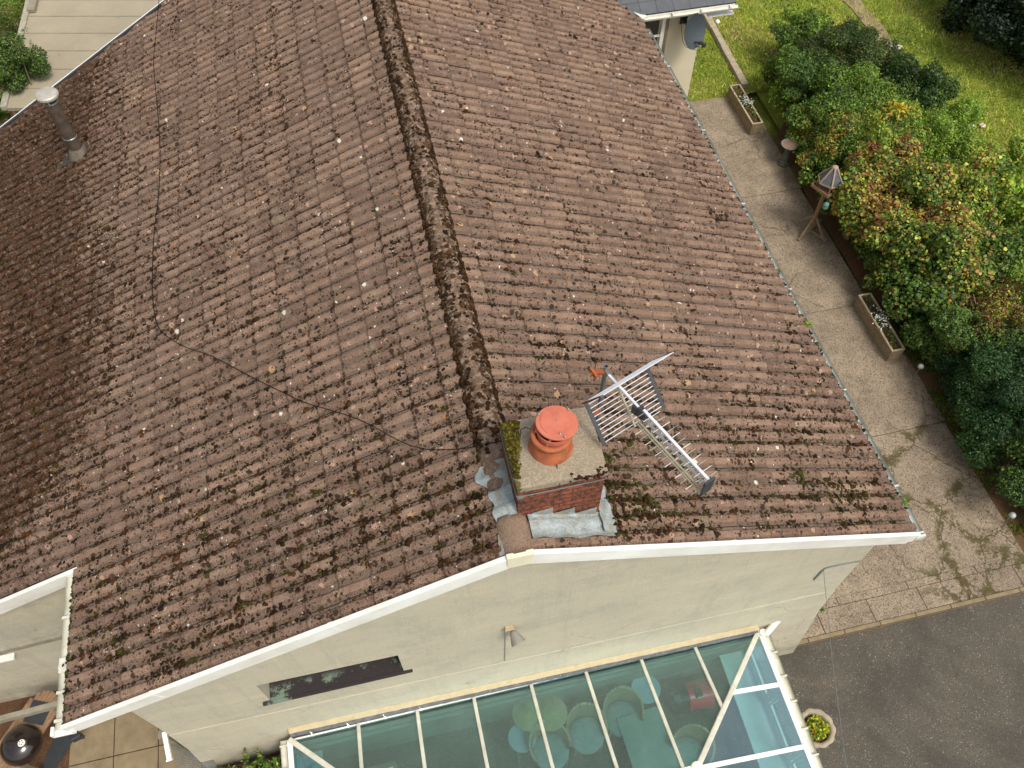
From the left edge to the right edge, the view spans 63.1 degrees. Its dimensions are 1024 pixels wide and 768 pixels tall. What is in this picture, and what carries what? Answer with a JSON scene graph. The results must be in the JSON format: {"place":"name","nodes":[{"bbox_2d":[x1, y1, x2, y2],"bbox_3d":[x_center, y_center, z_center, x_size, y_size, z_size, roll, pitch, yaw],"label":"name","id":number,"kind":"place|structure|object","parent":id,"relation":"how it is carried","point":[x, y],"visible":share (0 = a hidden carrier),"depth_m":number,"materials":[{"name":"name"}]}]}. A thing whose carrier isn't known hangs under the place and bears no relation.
{"place":"outdoors","nodes":[
{"label":"outdoors","id":0,"kind":"place"},
{"bbox_2d":[0,0,21,125],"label":"back garden ground","id":1,"kind":"structure","parent":0,"point":[13,112],"depth_m":21.79,"materials":[{"name":"green plant"}]},
{"bbox_2d":[0,0,24,37],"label":"bush","id":2,"kind":"object","parent":1,"relation":"on","point":[8,22],"visible":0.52,"depth_m":19.19,"materials":[{"name":"green plant"}]},
{"bbox_2d":[0,26,51,112],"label":"bush","id":3,"kind":"object","parent":1,"relation":"on","point":[18,56],"visible":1,"depth_m":16.02,"materials":[{"name":"green plant"}]},
{"bbox_2d":[0,0,161,112],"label":"outbuilding","id":4,"kind":"structure","parent":1,"relation":"on","point":[68,36],"depth_m":17.44,"materials":[{"name":"beige concrete"}]},
{"bbox_2d":[0,690,203,767],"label":"side patio ground","id":5,"kind":"structure","parent":0,"point":[11,706],"depth_m":12.04,"materials":[{"name":"concrete"}]},
{"bbox_2d":[0,690,56,767],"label":"barbecue table","id":6,"kind":"object","parent":5,"relation":"on","point":[42,721],"visible":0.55,"depth_m":11.36,"materials":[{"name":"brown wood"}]},
{"bbox_2d":[0,725,42,766],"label":"kettle barbecue","id":7,"kind":"object","parent":6,"relation":"on","point":[20,745],"visible":1,"depth_m":10.99,"materials":[{"name":"black metal"}]},
{"bbox_2d":[69,757,113,767],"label":"patio slab","id":8,"kind":"structure","parent":5,"relation":"on","point":[106,763],"depth_m":11.80,"materials":[{"name":"stone"}]},
{"bbox_2d":[69,718,114,765],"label":"patio slab","id":9,"kind":"structure","parent":5,"relation":"on","point":[97,743],"depth_m":11.95,"materials":[{"name":"stone"}]},
{"bbox_2d":[41,731,78,767],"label":"dark sheet","id":10,"kind":"object","parent":9,"relation":"on","point":[59,747],"visible":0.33,"depth_m":11.88,"materials":[{"name":"black plastic"}]},
{"bbox_2d":[114,746,157,767],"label":"patio slab","id":11,"kind":"structure","parent":5,"relation":"on","point":[146,758],"depth_m":11.84,"materials":[{"name":"stone"}]},
{"bbox_2d":[114,712,158,755],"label":"patio slab","id":12,"kind":"structure","parent":5,"relation":"on","point":[134,732],"depth_m":12.03,"materials":[{"name":"stone"}]},
{"bbox_2d":[159,745,202,767],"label":"patio slab","id":13,"kind":"structure","parent":5,"relation":"on","point":[163,763],"depth_m":11.83,"materials":[{"name":"stone"}]},
{"bbox_2d":[158,730,194,757],"bbox_3d":[-4.540,4.901,11.345,0.100,1.300,0.100,-11,57,-7],"label":"gate post","id":14,"kind":"object","parent":13,"relation":"on","point":[174,743],"visible":0.41,"depth_m":11.16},
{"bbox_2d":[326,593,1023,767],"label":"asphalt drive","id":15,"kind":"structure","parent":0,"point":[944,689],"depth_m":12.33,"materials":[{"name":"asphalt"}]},
{"bbox_2d":[225,754,280,767],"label":"raised bed","id":16,"kind":"object","parent":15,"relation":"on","point":[242,764],"visible":0.08,"depth_m":11.02,"materials":[{"name":"brown soil"}]},
{"bbox_2d":[241,747,281,767],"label":"border plant","id":17,"kind":"object","parent":16,"relation":"in","point":[269,763],"visible":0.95,"depth_m":10.70,"materials":[{"name":"green plant"}]},
{"bbox_2d":[786,708,835,751],"bbox_3d":[4.216,4.917,11.768,0.514,0.770,0.533,-11,57,-7],"label":"stone urn","id":18,"kind":"object","parent":15,"relation":"on","point":[821,727],"visible":0.81,"depth_m":11.53,"materials":[{"name":"beige stone"}]},
{"bbox_2d":[687,16,767,101],"bbox_3d":[2.514,-13.777,24.763,3.700,0.001,17.280,-11,57,-7],"label":"lawn strip","id":19,"kind":"object","parent":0,"point":[749,89],"visible":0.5,"depth_m":20.64,"materials":[{"name":"green plant"}]},
{"bbox_2d":[687,10,775,99],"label":"verge grass","id":20,"kind":"structure","parent":19,"relation":"on","point":[720,69],"depth_m":20.81,"materials":[{"name":"green plant"}]},
{"bbox_2d":[690,97,801,197],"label":"concrete path","id":21,"kind":"structure","parent":0,"point":[750,169],"depth_m":19.01,"materials":[{"name":"concrete"}]},
{"bbox_2d":[727,84,762,134],"bbox_3d":[5.452,-6.496,19.542,0.383,0.442,1.458,-11,57,-7],"label":"wooden planter","id":22,"kind":"object","parent":21,"relation":"on","point":[745,110],"visible":1,"depth_m":19.46,"materials":[{"name":"beige wood"}]},
{"bbox_2d":[777,138,797,167],"bbox_3d":[6.110,-5.122,18.553,0.380,0.558,0.380,-11,57,-7],"label":"bird bath","id":23,"kind":"object","parent":21,"relation":"on","point":[786,144],"visible":0.99,"depth_m":18.42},
{"bbox_2d":[700,92,864,293],"bbox_3d":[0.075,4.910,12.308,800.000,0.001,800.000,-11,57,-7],"label":"grass ground","id":24,"kind":"structure","parent":0,"point":[765,116],"depth_m":19.83,"materials":[{"name":"plant"}]},
{"bbox_2d":[0,0,925,767],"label":"house","id":25,"kind":"structure","parent":24,"relation":"on","point":[558,576],"depth_m":9.81,"materials":[{"name":"tile"}]},
{"bbox_2d":[0,701,56,723],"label":"timber beam","id":26,"kind":"structure","parent":25,"relation":"attached to","point":[27,712],"depth_m":8.55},
{"bbox_2d":[0,631,61,654],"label":"timber beam","id":27,"kind":"structure","parent":25,"relation":"attached to","point":[33,642],"depth_m":8.95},
{"bbox_2d":[162,732,173,761],"bbox_3d":[-4.186,4.401,10.124,0.070,0.170,0.346,-15,57,-10],"label":"white spout","id":28,"kind":"object","parent":25,"relation":"attached to","point":[167,747],"visible":0.91,"depth_m":10.10,"materials":[{"name":"plastic"}]},
{"bbox_2d":[174,747,216,767],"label":"wire panel","id":29,"kind":"object","parent":25,"relation":"attached to","point":[190,766],"visible":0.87,"depth_m":10.90,"materials":[{"name":"metal"}]},
{"bbox_2d":[152,2,500,449],"bbox_3d":[-4.236,-2.886,10.927,2.434,1.729,12.288,-26,60,-16],"label":"aerial cable","id":30,"kind":"object","parent":25,"relation":"attached to","point":[232,366],"visible":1,"depth_m":9.81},
{"bbox_2d":[263,655,412,705],"bbox_3d":[-2.028,3.196,9.415,1.720,0.650,0.333,-11,57,-7],"label":"window","id":31,"kind":"structure","parent":25,"relation":"in","point":[352,675],"depth_m":9.63,"materials":[{"name":"glass"}]},
{"bbox_2d":[0,0,897,709],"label":"roof moss","id":32,"kind":"object","parent":25,"relation":"on","point":[302,566],"visible":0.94,"depth_m":9.66,"materials":[{"name":"plant"}]},
{"bbox_2d":[61,0,907,724],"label":"ridge moss","id":33,"kind":"object","parent":25,"relation":"on","point":[463,294],"visible":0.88,"depth_m":9.06,"materials":[{"name":"plant"}]},
{"bbox_2d":[501,420,521,478],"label":"cap moss","id":34,"kind":"object","parent":25,"relation":"on","point":[513,440],"visible":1,"depth_m":7.17,"materials":[{"name":"plant"}]},
{"bbox_2d":[504,625,524,660],"bbox_3d":[0.032,3.080,9.622,0.169,1.280,0.243,-23,59,-15],"label":"wall floodlight","id":35,"kind":"object","parent":25,"relation":"attached to","point":[517,638],"depth_m":9.10,"materials":[{"name":"metal"}]},
{"bbox_2d":[280,621,822,767],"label":"conservatory","id":36,"kind":"object","parent":25,"relation":"attached to","point":[755,701],"visible":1,"depth_m":11.13,"materials":[{"name":"white plastic"}]},
{"bbox_2d":[508,724,536,752],"bbox_3d":[0.144,5.092,11.872,0.400,0.558,0.400,-11,57,-7],"label":"round side table","id":37,"kind":"object","parent":36,"relation":"on","point":[518,739],"visible":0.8,"depth_m":11.63,"materials":[{"name":"metal"}]},
{"bbox_2d":[512,699,539,731],"bbox_3d":[0.246,4.771,11.880,0.480,0.905,0.480,-11,57,-7],"label":"standard lamp","id":38,"kind":"object","parent":36,"relation":"on","point":[525,717],"visible":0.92,"depth_m":11.53,"materials":[{"name":"fabric"}]},
{"bbox_2d":[529,720,571,767],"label":"wicker chair","id":39,"kind":"object","parent":36,"relation":"on","point":[559,743],"visible":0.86,"depth_m":11.60,"materials":[{"name":"wicker"}]},
{"bbox_2d":[540,696,566,730],"bbox_3d":[0.533,4.768,11.881,0.480,0.905,0.480,-11,57,-7],"label":"standard lamp","id":40,"kind":"object","parent":36,"relation":"on","point":[553,711],"visible":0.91,"depth_m":11.54,"materials":[{"name":"fabric"}]},
{"bbox_2d":[566,702,607,756],"bbox_3d":[1.045,4.927,11.812,0.588,0.841,0.612,-11,57,-7],"label":"wicker chair","id":41,"kind":"object","parent":36,"relation":"on","point":[584,729],"visible":0.91,"depth_m":11.72,"materials":[{"name":"wicker"}]},
{"bbox_2d":[603,686,644,737],"bbox_3d":[1.569,4.744,11.935,0.589,0.841,0.609,-11,57,-7],"label":"wicker chair","id":42,"kind":"object","parent":36,"relation":"on","point":[620,701],"visible":0.84,"depth_m":11.86,"materials":[{"name":"wicker"}]},
{"bbox_2d":[631,675,660,703],"bbox_3d":[1.924,4.538,12.214,0.420,0.608,0.420,-11,57,-7],"label":"round side table","id":43,"kind":"object","parent":36,"relation":"on","point":[640,686],"visible":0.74,"depth_m":11.96,"materials":[{"name":"metal"}]},
{"bbox_2d":[616,706,678,767],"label":"long table","id":44,"kind":"object","parent":36,"relation":"on","point":[646,740],"visible":0.85,"depth_m":11.65,"materials":[{"name":"metal"}]},
{"bbox_2d":[665,678,715,714],"bbox_3d":[2.578,4.574,12.167,0.674,0.657,0.461,-11,57,-7],"label":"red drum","id":45,"kind":"object","parent":36,"relation":"on","point":[682,697],"visible":0.94,"depth_m":11.91,"materials":[{"name":"plastic"}]},
{"bbox_2d":[670,724,715,767],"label":"wicker chair","id":46,"kind":"object","parent":36,"relation":"on","point":[690,740],"visible":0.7,"depth_m":11.58,"materials":[{"name":"wicker"}]},
{"bbox_2d":[581,349,716,495],"bbox_3d":[1.071,0.594,7.260,0.872,1.677,1.341,-11,57,-7],"label":"television aerial","id":47,"kind":"object","parent":25,"relation":"attached to","point":[641,412],"visible":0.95,"depth_m":6.95,"materials":[{"name":"metal"}]},
{"bbox_2d":[637,19,669,53],"bbox_3d":[2.473,-6.385,15.587,0.845,1.100,0.065,-11,57,-7],"label":"window","id":48,"kind":"structure","parent":25,"relation":"in","point":[653,25],"depth_m":15.43,"materials":[{"name":"white plastic"}]},
{"bbox_2d":[679,13,705,49],"bbox_3d":[3.296,-6.465,15.269,0.535,0.750,0.696,-11,57,-7],"label":"satellite dish","id":49,"kind":"object","parent":25,"relation":"attached to","point":[695,29],"visible":0.96,"depth_m":15.20,"materials":[{"name":"metal"}]},
{"bbox_2d":[807,630,844,643],"bbox_3d":[4.835,3.927,12.894,0.590,0.196,0.062,-11,57,-7],"label":"kerb edge","id":50,"kind":"object","parent":24,"relation":"on","point":[828,636],"visible":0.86,"depth_m":12.82,"materials":[{"name":"stone"}]},
{"bbox_2d":[843,621,880,635],"bbox_3d":[5.420,3.816,12.968,0.590,0.196,0.062,-11,57,-7],"label":"kerb edge","id":51,"kind":"object","parent":24,"relation":"on","point":[862,627],"visible":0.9,"depth_m":12.89,"materials":[{"name":"concrete"}]},
{"bbox_2d":[914,605,950,618],"bbox_3d":[6.590,3.595,13.115,0.590,0.196,0.062,-11,57,-7],"label":"kerb edge","id":52,"kind":"object","parent":24,"relation":"on","point":[933,610],"visible":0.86,"depth_m":13.04,"materials":[{"name":"concrete"}]},
{"bbox_2d":[950,596,985,609],"bbox_3d":[7.176,3.484,13.189,0.590,0.196,0.062,-11,57,-7],"label":"kerb edge","id":53,"kind":"object","parent":24,"relation":"on","point":[967,602],"visible":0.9,"depth_m":13.11,"materials":[{"name":"concrete"}]},
{"bbox_2d":[984,588,1019,601],"bbox_3d":[7.761,3.374,13.262,0.590,0.196,0.062,-11,57,-7],"label":"kerb edge","id":54,"kind":"object","parent":24,"relation":"on","point":[1000,594],"visible":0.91,"depth_m":13.18,"materials":[{"name":"concrete"}]},
{"bbox_2d":[742,189,863,313],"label":"concrete path","id":55,"kind":"structure","parent":0,"point":[806,266],"depth_m":17.24,"materials":[{"name":"concrete"}]},
{"bbox_2d":[792,165,842,241],"bbox_3d":[6.277,-3.727,16.878,0.652,1.760,0.640,-1,56,0],"label":"bird table","id":56,"kind":"object","parent":55,"relation":"on","point":[830,178],"visible":0.92,"depth_m":16.54,"materials":[{"name":"wood"}]},
{"bbox_2d":[714,0,1023,321],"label":"lawn","id":57,"kind":"structure","parent":0,"point":[779,120],"depth_m":21.16,"materials":[{"name":"green plant"}]},
{"bbox_2d":[796,14,905,80],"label":"hedge shrub","id":58,"kind":"object","parent":57,"relation":"on","point":[862,43],"visible":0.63,"depth_m":19.09,"materials":[{"name":"green plant"}]},
{"bbox_2d":[843,0,892,56],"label":"dirt track","id":59,"kind":"structure","parent":57,"relation":"on","point":[872,24],"depth_m":21.94,"materials":[{"name":"soil"}]},
{"bbox_2d":[872,50,963,123],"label":"hedge shrub","id":60,"kind":"object","parent":57,"relation":"on","point":[926,83],"visible":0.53,"depth_m":18.26,"materials":[{"name":"green plant"}]},
{"bbox_2d":[887,90,986,163],"bbox_3d":[8.931,-5.308,17.939,2.286,1.804,2.246,12,57,8],"label":"hedge shrub","id":61,"kind":"object","parent":57,"relation":"on","point":[943,121],"visible":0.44,"depth_m":17.53,"materials":[{"name":"green plant"}]},
{"bbox_2d":[893,140,1016,227],"bbox_3d":[8.992,-3.776,16.739,2.348,2.079,2.134,-11,57,-7],"label":"hedge shrub","id":62,"kind":"object","parent":57,"relation":"on","point":[975,177],"visible":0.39,"depth_m":16.23,"materials":[{"name":"green plant"}]},
{"bbox_2d":[932,115,1010,168],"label":"hedge shrub","id":63,"kind":"object","parent":57,"relation":"on","point":[968,149],"visible":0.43,"depth_m":17.43,"materials":[{"name":"green plant"}]},
{"bbox_2d":[937,0,1009,34],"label":"tree","id":64,"kind":"object","parent":57,"relation":"on","point":[963,7],"visible":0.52,"depth_m":21.14,"materials":[{"name":"green plant"}]},
{"bbox_2d":[961,0,1023,72],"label":"tree","id":65,"kind":"object","parent":57,"relation":"on","point":[1013,10],"visible":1,"depth_m":19.82,"materials":[{"name":"green plant"}]},
{"bbox_2d":[970,167,1023,233],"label":"hedge shrub","id":66,"kind":"object","parent":57,"relation":"on","point":[1012,204],"visible":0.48,"depth_m":16.32,"materials":[{"name":"green plant"}]},
{"bbox_2d":[997,134,1023,175],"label":"hedge shrub","id":67,"kind":"object","parent":57,"relation":"on","point":[1016,154],"visible":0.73,"depth_m":17.89,"materials":[{"name":"green plant"}]},
{"bbox_2d":[805,306,944,436],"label":"concrete path","id":68,"kind":"structure","parent":0,"point":[881,399],"depth_m":15.51,"materials":[{"name":"concrete"}]},
{"bbox_2d":[853,293,904,360],"bbox_3d":[6.987,-1.143,15.897,0.371,0.477,1.408,-11,57,-7],"label":"wooden planter","id":69,"kind":"object","parent":68,"relation":"on","point":[882,332],"visible":1,"depth_m":15.84,"materials":[{"name":"brown wood"}]},
{"bbox_2d":[761,49,1023,552],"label":"garden bed","id":70,"kind":"object","parent":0,"point":[856,265],"visible":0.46,"depth_m":15.88,"materials":[{"name":"brown soil"}]},
{"bbox_2d":[768,2,834,53],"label":"hedge shrub","id":71,"kind":"object","parent":70,"relation":"on","point":[811,24],"visible":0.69,"depth_m":19.91,"materials":[{"name":"green plant"}]},
{"bbox_2d":[760,43,845,109],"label":"hedge shrub","id":72,"kind":"object","parent":70,"relation":"on","point":[788,62],"visible":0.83,"depth_m":18.64,"materials":[{"name":"green plant"}]},
{"bbox_2d":[783,94,826,139],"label":"skirt shrub","id":73,"kind":"object","parent":70,"relation":"on","point":[801,104],"visible":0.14,"depth_m":18.63,"materials":[{"name":"green plant"}]},
{"bbox_2d":[787,124,836,164],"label":"skirt shrub","id":74,"kind":"object","parent":70,"relation":"on","point":[798,151],"visible":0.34,"depth_m":18.07,"materials":[{"name":"green plant"}]},
{"bbox_2d":[798,148,848,185],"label":"skirt shrub","id":75,"kind":"object","parent":70,"relation":"on","point":[810,176],"visible":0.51,"depth_m":17.66,"materials":[{"name":"green plant"}]},
{"bbox_2d":[780,78,890,169],"bbox_3d":[7.115,-5.479,17.985,2.410,1.925,2.297,-11,57,-7],"label":"hedge shrub","id":76,"kind":"object","parent":70,"relation":"on","point":[822,116],"visible":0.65,"depth_m":17.72,"materials":[{"name":"green plant"}]},
{"bbox_2d":[807,59,904,124],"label":"hedge shrub","id":77,"kind":"object","parent":70,"relation":"on","point":[871,80],"visible":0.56,"depth_m":17.95,"materials":[{"name":"green plant"}]},
{"bbox_2d":[850,208,880,259],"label":"skirt shrub","id":78,"kind":"object","parent":70,"relation":"on","point":[862,251],"visible":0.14,"depth_m":16.56,"materials":[{"name":"green plant"}]},
{"bbox_2d":[732,97,1023,552],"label":"fallen leaves","id":79,"kind":"object","parent":70,"relation":"on","point":[900,340],"visible":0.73,"depth_m":15.55,"materials":[{"name":"brown plant"}]},
{"bbox_2d":[825,98,942,181],"bbox_3d":[7.694,-5.060,17.663,2.254,1.986,2.231,36,63,22],"label":"hedge shrub","id":80,"kind":"object","parent":70,"relation":"on","point":[880,132],"visible":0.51,"depth_m":17.22,"materials":[{"name":"green plant"}]},
{"bbox_2d":[882,98,915,144],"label":"golden shoots","id":81,"kind":"object","parent":80,"relation":"in","point":[898,106],"visible":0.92,"depth_m":16.66,"materials":[{"name":"yellow plant"}]},
{"bbox_2d":[862,245,905,289],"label":"skirt shrub","id":82,"kind":"object","parent":70,"relation":"on","point":[870,263],"visible":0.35,"depth_m":16.18,"materials":[{"name":"green plant"}]},
{"bbox_2d":[823,126,958,243],"bbox_3d":[7.450,-3.861,16.691,2.516,2.258,2.441,-11,57,-7],"label":"hedge shrub","id":83,"kind":"object","parent":70,"relation":"on","point":[863,176],"visible":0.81,"depth_m":16.23,"materials":[{"name":"green plant"}]},
{"bbox_2d":[860,193,995,296],"bbox_3d":[7.894,-2.435,15.670,2.365,2.348,2.439,-11,57,-7],"label":"hedge shrub","id":84,"kind":"object","parent":70,"relation":"on","point":[925,223],"visible":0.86,"depth_m":15.30,"materials":[{"name":"green plant"}]},
{"bbox_2d":[881,250,998,331],"bbox_3d":[7.911,-1.829,15.612,1.879,1.763,1.811,22,59,14],"label":"hedge shrub","id":85,"kind":"object","parent":70,"relation":"on","point":[911,303],"visible":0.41,"depth_m":15.31,"materials":[{"name":"green plant"}]},
{"bbox_2d":[900,289,1011,364],"bbox_3d":[8.179,-1.107,15.173,2.021,1.681,1.869,6,56,4],"label":"hedge shrub","id":86,"kind":"object","parent":70,"relation":"on","point":[950,316],"visible":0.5,"depth_m":14.78,"materials":[{"name":"green plant"}]},
{"bbox_2d":[913,206,1023,296],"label":"hedge shrub","id":87,"kind":"object","parent":70,"relation":"on","point":[989,244],"visible":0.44,"depth_m":14.98,"materials":[{"name":"green plant"}]},
{"bbox_2d":[930,317,1023,423],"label":"hedge shrub","id":88,"kind":"object","parent":70,"relation":"on","point":[967,374],"visible":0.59,"depth_m":14.22,"materials":[{"name":"green plant"}]},
{"bbox_2d":[934,274,1023,373],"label":"hedge shrub","id":89,"kind":"object","parent":70,"relation":"on","point":[1012,298],"visible":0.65,"depth_m":14.52,"materials":[{"name":"green plant"}]},
{"bbox_2d":[952,376,1023,468],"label":"hedge shrub","id":90,"kind":"object","parent":70,"relation":"on","point":[983,436],"visible":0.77,"depth_m":13.89,"materials":[{"name":"green plant"}]},
{"bbox_2d":[973,319,1023,424],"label":"hedge shrub","id":91,"kind":"object","parent":70,"relation":"on","point":[1020,367],"visible":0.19,"depth_m":13.90,"materials":[{"name":"green plant"}]},
{"bbox_2d":[984,220,1023,311],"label":"hedge shrub","id":92,"kind":"object","parent":70,"relation":"on","point":[1015,271],"visible":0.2,"depth_m":15.05,"materials":[{"name":"green plant"}]},
{"bbox_2d":[991,421,1023,509],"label":"hedge shrub","id":93,"kind":"object","parent":70,"relation":"on","point":[1013,481],"visible":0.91,"depth_m":13.41,"materials":[{"name":"green plant"}]},
{"bbox_2d":[798,305,1023,645],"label":"path bedding","id":94,"kind":"object","parent":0,"point":[912,588],"depth_m":13.12,"materials":[{"name":"brown soil"}]},
{"bbox_2d":[802,615,824,638],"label":"slab","id":95,"kind":"structure","parent":94,"relation":"on","point":[815,628],"depth_m":12.87,"materials":[{"name":"concrete"}]},
{"bbox_2d":[817,600,875,632],"bbox_3d":[5.206,3.650,13.037,0.838,0.108,0.360,-11,57,-7],"label":"slab","id":96,"kind":"object","parent":94,"relation":"on","point":[849,615],"visible":0.8,"depth_m":12.99,"materials":[{"name":"concrete"}]},
{"bbox_2d":[836,582,908,604],"bbox_3d":[5.707,3.342,13.239,1.190,0.116,0.121,-11,57,-7],"label":"edging course","id":97,"kind":"object","parent":94,"relation":"on","point":[871,593],"visible":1,"depth_m":13.19,"materials":[{"name":"concrete"}]},
{"bbox_2d":[866,588,926,620],"bbox_3d":[6.045,3.492,13.142,0.858,0.108,0.360,-11,57,-7],"label":"slab","id":98,"kind":"object","parent":94,"relation":"on","point":[896,604],"visible":1,"depth_m":13.10,"materials":[{"name":"concrete"}]},
{"bbox_2d":[879,613,915,626],"bbox_3d":[6.005,3.705,13.041,0.590,0.196,0.062,-11,57,-7],"label":"kerb edge","id":99,"kind":"object","parent":94,"relation":"on","point":[896,619],"visible":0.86,"depth_m":12.96,"materials":[{"name":"concrete"}]},
{"bbox_2d":[906,566,976,588],"bbox_3d":[6.877,3.121,13.387,1.190,0.116,0.121,-11,57,-7],"label":"edging course","id":100,"kind":"object","parent":94,"relation":"on","point":[944,576],"visible":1,"depth_m":13.33,"materials":[{"name":"concrete"}]},
{"bbox_2d":[917,578,968,608],"bbox_3d":[6.825,3.344,13.241,0.718,0.108,0.360,-11,57,-7],"label":"slab","id":101,"kind":"object","parent":94,"relation":"on","point":[947,592],"visible":1,"depth_m":13.19,"materials":[{"name":"concrete"}]},
{"bbox_2d":[959,566,1022,598],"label":"slab","id":102,"kind":"object","parent":94,"relation":"on","point":[985,583],"visible":1,"depth_m":13.29,"materials":[{"name":"concrete"}]},
{"bbox_2d":[974,554,1023,572],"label":"edging course","id":103,"kind":"object","parent":94,"relation":"on","point":[999,563],"visible":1,"depth_m":13.46,"materials":[{"name":"concrete"}]},
{"bbox_2d":[1012,563,1023,584],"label":"kerb strip","id":104,"kind":"object","parent":94,"relation":"on","point":[1019,569],"visible":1,"depth_m":13.41,"materials":[{"name":"concrete"}]},
{"bbox_2d":[829,422,1023,598],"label":"concrete path","id":105,"kind":"structure","parent":0,"point":[939,506],"depth_m":13.90,"materials":[{"name":"concrete"}]},
{"bbox_2d":[888,317,1023,534],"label":"soil bed","id":106,"kind":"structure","parent":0,"point":[991,480],"depth_m":15.13,"materials":[{"name":"soil"}]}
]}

